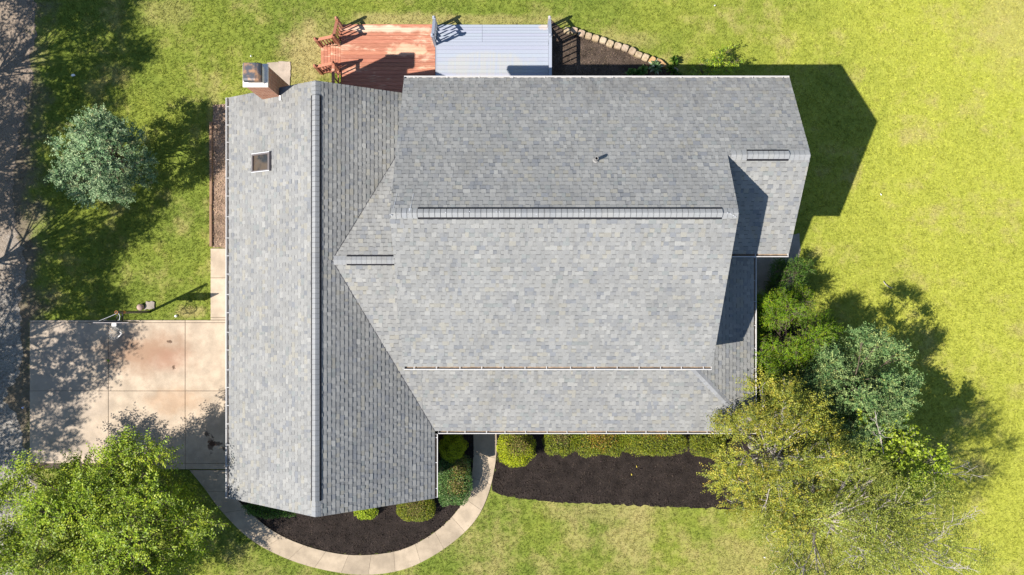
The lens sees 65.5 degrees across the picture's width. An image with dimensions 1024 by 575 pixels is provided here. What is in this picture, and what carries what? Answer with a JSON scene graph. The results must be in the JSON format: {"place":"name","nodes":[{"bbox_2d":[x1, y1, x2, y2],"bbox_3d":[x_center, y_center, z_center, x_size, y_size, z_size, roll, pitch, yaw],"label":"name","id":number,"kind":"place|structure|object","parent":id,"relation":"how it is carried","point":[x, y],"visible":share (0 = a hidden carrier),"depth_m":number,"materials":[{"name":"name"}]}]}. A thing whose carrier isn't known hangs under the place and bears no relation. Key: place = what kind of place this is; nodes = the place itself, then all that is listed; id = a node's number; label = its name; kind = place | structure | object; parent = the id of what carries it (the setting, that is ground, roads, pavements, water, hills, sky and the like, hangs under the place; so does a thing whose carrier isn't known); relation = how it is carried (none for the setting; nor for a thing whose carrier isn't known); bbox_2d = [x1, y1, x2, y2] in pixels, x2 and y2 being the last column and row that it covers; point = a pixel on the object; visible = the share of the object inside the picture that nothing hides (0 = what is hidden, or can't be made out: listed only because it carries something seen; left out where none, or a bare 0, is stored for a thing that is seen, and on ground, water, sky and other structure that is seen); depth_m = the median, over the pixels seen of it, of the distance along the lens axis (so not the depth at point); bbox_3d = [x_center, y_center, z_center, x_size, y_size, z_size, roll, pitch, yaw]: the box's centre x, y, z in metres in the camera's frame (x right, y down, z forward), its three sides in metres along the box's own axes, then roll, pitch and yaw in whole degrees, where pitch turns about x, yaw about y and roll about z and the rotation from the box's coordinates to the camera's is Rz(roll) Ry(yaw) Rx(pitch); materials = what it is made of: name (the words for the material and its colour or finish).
{"place":"outdoors","nodes":[
{"label":"outdoors","id":0,"kind":"place"},
{"bbox_2d":[0,0,36,574],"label":"gravel lane","id":1,"kind":"structure","parent":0,"point":[14,93],"depth_m":30.30,"materials":[{"name":"grey gravel"}]},
{"bbox_2d":[30,320,225,468],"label":"driveway","id":2,"kind":"structure","parent":0,"point":[160,378],"depth_m":30.25,"materials":[{"name":"concrete"}]},
{"bbox_2d":[211,249,225,319],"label":"side path","id":3,"kind":"structure","parent":0,"point":[218,284],"depth_m":30.25,"materials":[{"name":"concrete"}]},
{"bbox_2d":[190,434,496,574],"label":"walkway","id":4,"kind":"structure","parent":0,"point":[459,523],"depth_m":30.25,"materials":[{"name":"concrete"}]},
{"bbox_2d":[1,0,1023,574],"bbox_3d":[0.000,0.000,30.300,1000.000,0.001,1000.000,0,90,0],"label":"lawn","id":5,"kind":"structure","parent":0,"point":[19,392],"depth_m":30.30,"materials":[{"name":"green plant"}]},
{"bbox_2d":[44,103,158,208],"bbox_3d":[-14.316,-4.428,28.122,3.192,4.482,3.710,37,90,0],"label":"ornamental tree","id":6,"kind":"object","parent":5,"relation":"on","point":[115,133],"visible":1,"depth_m":27.40,"materials":[{"name":"leaf"},{"name":"brown bark"}]},
{"bbox_2d":[0,424,230,574],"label":"shade tree","id":7,"kind":"object","parent":5,"relation":"on","point":[89,506],"visible":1,"depth_m":26.27,"materials":[{"name":"green plant"}]},
{"bbox_2d":[93,311,150,339],"bbox_3d":[-13.786,1.291,28.876,1.089,2.852,0.821,-30,90,0],"label":"basketball hoop","id":8,"kind":"object","parent":5,"relation":"on","point":[114,323],"visible":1,"depth_m":27.94,"materials":[{"name":"white metal"}]},
{"bbox_2d":[137,304,143,309],"bbox_3d":[-14.083,0.744,30.172,0.256,0.256,0.256,0,90,0],"label":"ball","id":9,"kind":"object","parent":5,"relation":"on","point":[140,306],"visible":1,"depth_m":30.08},
{"bbox_2d":[144,301,154,309],"bbox_3d":[-13.775,0.689,30.280,0.388,0.080,0.349,0,90,0],"label":"paver","id":10,"kind":"object","parent":5,"relation":"on","point":[150,305],"visible":1,"depth_m":30.24,"materials":[{"name":"stone"}]},
{"bbox_2d":[209,122,212,246],"bbox_3d":[-11.436,-3.922,30.250,0.097,0.100,4.730,0,90,0],"label":"timber edging","id":11,"kind":"object","parent":5,"relation":"on","point":[210,184],"visible":1,"depth_m":30.20,"materials":[{"name":"brown wood"}]},
{"bbox_2d":[212,104,225,247],"bbox_3d":[-10.463,-4.249,30.242,2.000,0.100,5.565,0,90,0],"label":"mulch bed","id":12,"kind":"object","parent":5,"relation":"on","point":[219,175],"visible":0.3,"depth_m":30.29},
{"bbox_2d":[267,61,290,84],"bbox_3d":[-8.863,-7.870,30.289,0.936,0.062,1.455,0,90,0],"label":"paver pad","id":13,"kind":"object","parent":5,"relation":"on","point":[282,69],"visible":0.44,"depth_m":30.26,"materials":[{"name":"concrete"}]},
{"bbox_2d":[239,431,473,554],"bbox_3d":[-5.547,8.009,30.232,9.361,0.117,4.647,-21,90,0],"label":"mulch bed","id":14,"kind":"object","parent":5,"relation":"on","point":[386,529],"visible":0.41,"depth_m":30.26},
{"bbox_2d":[240,503,295,519],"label":"shrub","id":15,"kind":"object","parent":14,"relation":"on","point":[260,510],"visible":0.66,"depth_m":29.88,"materials":[{"name":"green plant"}]},
{"bbox_2d":[353,508,378,519],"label":"golden shrub","id":16,"kind":"object","parent":14,"relation":"on","point":[364,514],"visible":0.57,"depth_m":29.80,"materials":[{"name":"green plant"}]},
{"bbox_2d":[396,499,435,521],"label":"box shrub","id":17,"kind":"object","parent":14,"relation":"on","point":[414,511],"visible":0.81,"depth_m":29.62,"materials":[{"name":"green plant"}]},
{"bbox_2d":[438,434,468,463],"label":"globe shrub","id":18,"kind":"object","parent":14,"relation":"on","point":[451,447],"visible":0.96,"depth_m":29.28,"materials":[{"name":"green plant"}]},
{"bbox_2d":[438,455,472,506],"bbox_3d":[-2.148,7.133,29.727,1.422,1.176,2.022,0,90,0],"label":"holly shrub","id":19,"kind":"object","parent":14,"relation":"on","point":[454,478],"visible":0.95,"depth_m":29.38,"materials":[{"name":"green plant"}]},
{"bbox_2d":[313,16,434,92],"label":"wooden deck","id":20,"kind":"structure","parent":5,"relation":"on","point":[387,57],"depth_m":29.85,"materials":[{"name":"red wood"}]},
{"bbox_2d":[431,15,551,75],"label":"wooden deck","id":21,"kind":"structure","parent":5,"relation":"on","point":[493,50],"depth_m":29.68,"materials":[{"name":"white paint"}]},
{"bbox_2d":[226,62,810,516],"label":"house","id":22,"kind":"structure","parent":5,"relation":"on","point":[416,264],"depth_m":25.14,"materials":[{"name":"tile"}]},
{"bbox_2d":[563,27,570,33],"bbox_3d":[2.093,-9.741,30.212,0.259,0.246,0.224,21,90,0],"label":"edging stone","id":23,"kind":"object","parent":5,"relation":"on","point":[567,30],"visible":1,"depth_m":30.10,"materials":[{"name":"beige stone"}]},
{"bbox_2d":[571,27,577,33],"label":"edging stone","id":24,"kind":"object","parent":5,"relation":"on","point":[574,30],"visible":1,"depth_m":30.10,"materials":[{"name":"beige stone"}]},
{"bbox_2d":[578,29,584,36],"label":"edging stone","id":25,"kind":"object","parent":5,"relation":"on","point":[581,33],"visible":1,"depth_m":30.10,"materials":[{"name":"beige stone"}]},
{"bbox_2d":[585,32,591,39],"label":"edging stone","id":26,"kind":"object","parent":5,"relation":"on","point":[588,35],"visible":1,"depth_m":30.10,"materials":[{"name":"beige stone"}]},
{"bbox_2d":[592,34,598,41],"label":"edging stone","id":27,"kind":"object","parent":5,"relation":"on","point":[595,38],"visible":1,"depth_m":30.10,"materials":[{"name":"beige stone"}]},
{"bbox_2d":[599,37,606,43],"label":"edging stone","id":28,"kind":"object","parent":5,"relation":"on","point":[602,40],"visible":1,"depth_m":30.10,"materials":[{"name":"beige stone"}]},
{"bbox_2d":[551,20,674,75],"bbox_3d":[3.808,-8.612,30.230,5.136,0.120,3.290,0,90,0],"label":"mulch bed","id":29,"kind":"object","parent":5,"relation":"on","point":[575,55],"visible":0.49,"depth_m":30.26,"materials":[{"name":"brown soil"}]},
{"bbox_2d":[606,40,613,47],"bbox_3d":[3.719,-9.246,30.210,0.270,0.242,0.263,21,90,0],"label":"edging stone","id":30,"kind":"object","parent":29,"relation":"on","point":[609,43],"visible":1,"depth_m":30.10,"materials":[{"name":"beige stone"}]},
{"bbox_2d":[625,68,635,75],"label":"leafy plant","id":31,"kind":"object","parent":29,"relation":"on","point":[631,71],"visible":0.98,"depth_m":30.01,"materials":[{"name":"green plant"}]},
{"bbox_2d":[635,51,642,58],"bbox_3d":[4.802,-8.825,30.212,0.271,0.233,0.225,18,90,0],"label":"edging stone","id":32,"kind":"object","parent":29,"relation":"on","point":[638,54],"visible":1,"depth_m":30.10,"materials":[{"name":"beige stone"}]},
{"bbox_2d":[635,64,648,75],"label":"leafy plant","id":33,"kind":"object","parent":29,"relation":"on","point":[642,70],"visible":0.98,"depth_m":30.00,"materials":[{"name":"green plant"}]},
{"bbox_2d":[648,58,662,74],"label":"hosta","id":34,"kind":"object","parent":29,"relation":"on","point":[655,65],"visible":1,"depth_m":30.04,"materials":[{"name":"green plant"}]},
{"bbox_2d":[666,55,682,75],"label":"leafy plant","id":35,"kind":"object","parent":29,"relation":"on","point":[674,60],"visible":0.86,"depth_m":30.04,"materials":[{"name":"green plant"}]},
{"bbox_2d":[614,42,621,49],"bbox_3d":[4.016,-9.161,30.210,0.285,0.237,0.231,15,90,0],"label":"edging stone","id":36,"kind":"object","parent":5,"relation":"on","point":[617,45],"visible":1,"depth_m":30.10,"materials":[{"name":"beige stone"}]},
{"bbox_2d":[621,44,628,51],"bbox_3d":[4.291,-9.082,30.209,0.277,0.244,0.250,21,90,0],"label":"edging stone","id":37,"kind":"object","parent":5,"relation":"on","point":[624,47],"visible":1,"depth_m":30.10,"materials":[{"name":"beige stone"}]},
{"bbox_2d":[628,47,636,55],"bbox_3d":[4.565,-8.966,30.208,0.273,0.245,0.260,28,90,0],"label":"edging stone","id":38,"kind":"object","parent":5,"relation":"on","point":[632,51],"visible":1,"depth_m":30.10,"materials":[{"name":"beige stone"}]},
{"bbox_2d":[641,53,648,61],"bbox_3d":[5.063,-8.719,30.210,0.253,0.237,0.261,24,90,0],"label":"edging stone","id":39,"kind":"object","parent":5,"relation":"on","point":[645,57],"visible":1,"depth_m":30.10,"materials":[{"name":"beige stone"}]},
{"bbox_2d":[492,301,815,509],"bbox_3d":[5.404,4.478,30.226,12.362,0.128,8.086,0,90,0],"label":"mulch bed","id":40,"kind":"object","parent":5,"relation":"on","point":[676,480],"visible":0.41,"depth_m":30.26,"materials":[{"name":"brown soil"}]},
{"bbox_2d":[496,434,536,467],"bbox_3d":[0.153,5.948,29.530,1.539,1.561,1.538,0,90,0],"label":"globe shrub","id":41,"kind":"object","parent":40,"relation":"on","point":[516,449],"visible":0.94,"depth_m":29.07,"materials":[{"name":"green plant"}]},
{"bbox_2d":[542,434,575,457],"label":"hedge","id":42,"kind":"object","parent":40,"relation":"on","point":[558,442],"visible":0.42,"depth_m":29.56,"materials":[{"name":"green plant"}]},
{"bbox_2d":[570,434,625,457],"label":"hedge","id":43,"kind":"object","parent":40,"relation":"on","point":[597,443],"visible":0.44,"depth_m":29.56,"materials":[{"name":"green plant"}]},
{"bbox_2d":[618,434,688,456],"bbox_3d":[5.278,5.391,29.835,2.827,0.962,1.918,0,90,0],"label":"hedge","id":44,"kind":"object","parent":40,"relation":"on","point":[643,443],"visible":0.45,"depth_m":29.56,"materials":[{"name":"green plant"}]},
{"bbox_2d":[688,434,726,457],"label":"hedge","id":45,"kind":"object","parent":40,"relation":"on","point":[702,444],"visible":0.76,"depth_m":29.43,"materials":[{"name":"green plant"}]},
{"bbox_2d":[752,281,846,387],"bbox_3d":[9.943,1.803,28.441,3.886,3.872,4.074,0,90,0],"label":"shrub","id":46,"kind":"object","parent":40,"relation":"on","point":[776,316],"visible":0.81,"depth_m":27.84,"materials":[{"name":"green plant"}]},
{"bbox_2d":[657,58,665,67],"bbox_3d":[5.662,-8.508,30.211,0.442,0.246,0.211,26,90,0],"label":"edging stone","id":47,"kind":"object","parent":5,"relation":"on","point":[662,63],"visible":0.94,"depth_m":30.10,"materials":[{"name":"beige stone"}]},
{"bbox_2d":[688,57,716,75],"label":"young shrub","id":48,"kind":"object","parent":5,"relation":"on","point":[700,71],"visible":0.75,"depth_m":30.00,"materials":[{"name":"green plant"}]},
{"bbox_2d":[702,42,744,75],"bbox_3d":[7.856,-8.307,29.604,1.695,1.512,1.293,-35,90,0],"label":"young shrub","id":49,"kind":"object","parent":5,"relation":"on","point":[719,58],"visible":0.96,"depth_m":29.32,"materials":[{"name":"green plant"}]},
{"bbox_2d":[696,364,858,558],"bbox_3d":[8.718,5.506,26.892,4.950,6.925,5.976,0,90,0],"label":"yellowing tree","id":50,"kind":"object","parent":5,"relation":"on","point":[793,407],"visible":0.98,"depth_m":25.31,"materials":[{"name":"green plant"}]},
{"bbox_2d":[757,233,800,294],"bbox_3d":[9.925,-0.908,30.295,2.091,0.050,2.418,0,90,0],"label":"side pad","id":51,"kind":"object","parent":5,"relation":"on","point":[763,265],"visible":0.18,"depth_m":30.27,"materials":[{"name":"concrete"}]},
{"bbox_2d":[763,254,814,301],"bbox_3d":[10.274,-0.265,29.487,1.978,1.866,2.037,0,90,0],"label":"dark shrub","id":52,"kind":"object","parent":5,"relation":"on","point":[799,270],"visible":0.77,"depth_m":29.26,"materials":[{"name":"green plant"}]},
{"bbox_2d":[757,339,821,428],"bbox_3d":[9.959,3.443,28.829,3.183,3.063,3.368,0,90,0],"label":"dark shrub","id":53,"kind":"object","parent":5,"relation":"on","point":[783,373],"visible":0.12,"depth_m":28.18,"materials":[{"name":"green plant"}]},
{"bbox_2d":[785,360,865,436],"bbox_3d":[11.050,3.878,28.613,3.267,3.491,3.159,17,90,0],"label":"dark shrub","id":54,"kind":"object","parent":5,"relation":"on","point":[840,415],"visible":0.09,"depth_m":27.52,"materials":[{"name":"green plant"}]},
{"bbox_2d":[739,434,943,574],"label":"yellowing tree","id":55,"kind":"object","parent":5,"relation":"on","point":[869,467],"visible":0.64,"depth_m":25.41,"materials":[{"name":"green plant"}]},
{"bbox_2d":[788,321,924,455],"bbox_3d":[11.681,3.453,27.761,4.044,5.182,4.633,23,90,0],"label":"bluish tree","id":56,"kind":"object","parent":5,"relation":"on","point":[890,387],"visible":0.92,"depth_m":26.41,"materials":[{"name":"leaf"},{"name":"grey bark"}]},
{"bbox_2d":[826,409,987,515],"bbox_3d":[12.499,5.845,27.553,4.193,5.608,3.770,41,90,0],"label":"broadleaf tree","id":57,"kind":"object","parent":5,"relation":"on","point":[908,454],"visible":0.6,"depth_m":25.82,"materials":[{"name":"green plant"}]},
{"bbox_2d":[815,459,1006,574],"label":"yellowing tree","id":58,"kind":"object","parent":5,"relation":"on","point":[948,562],"visible":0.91,"depth_m":24.04,"materials":[{"name":"green plant"}]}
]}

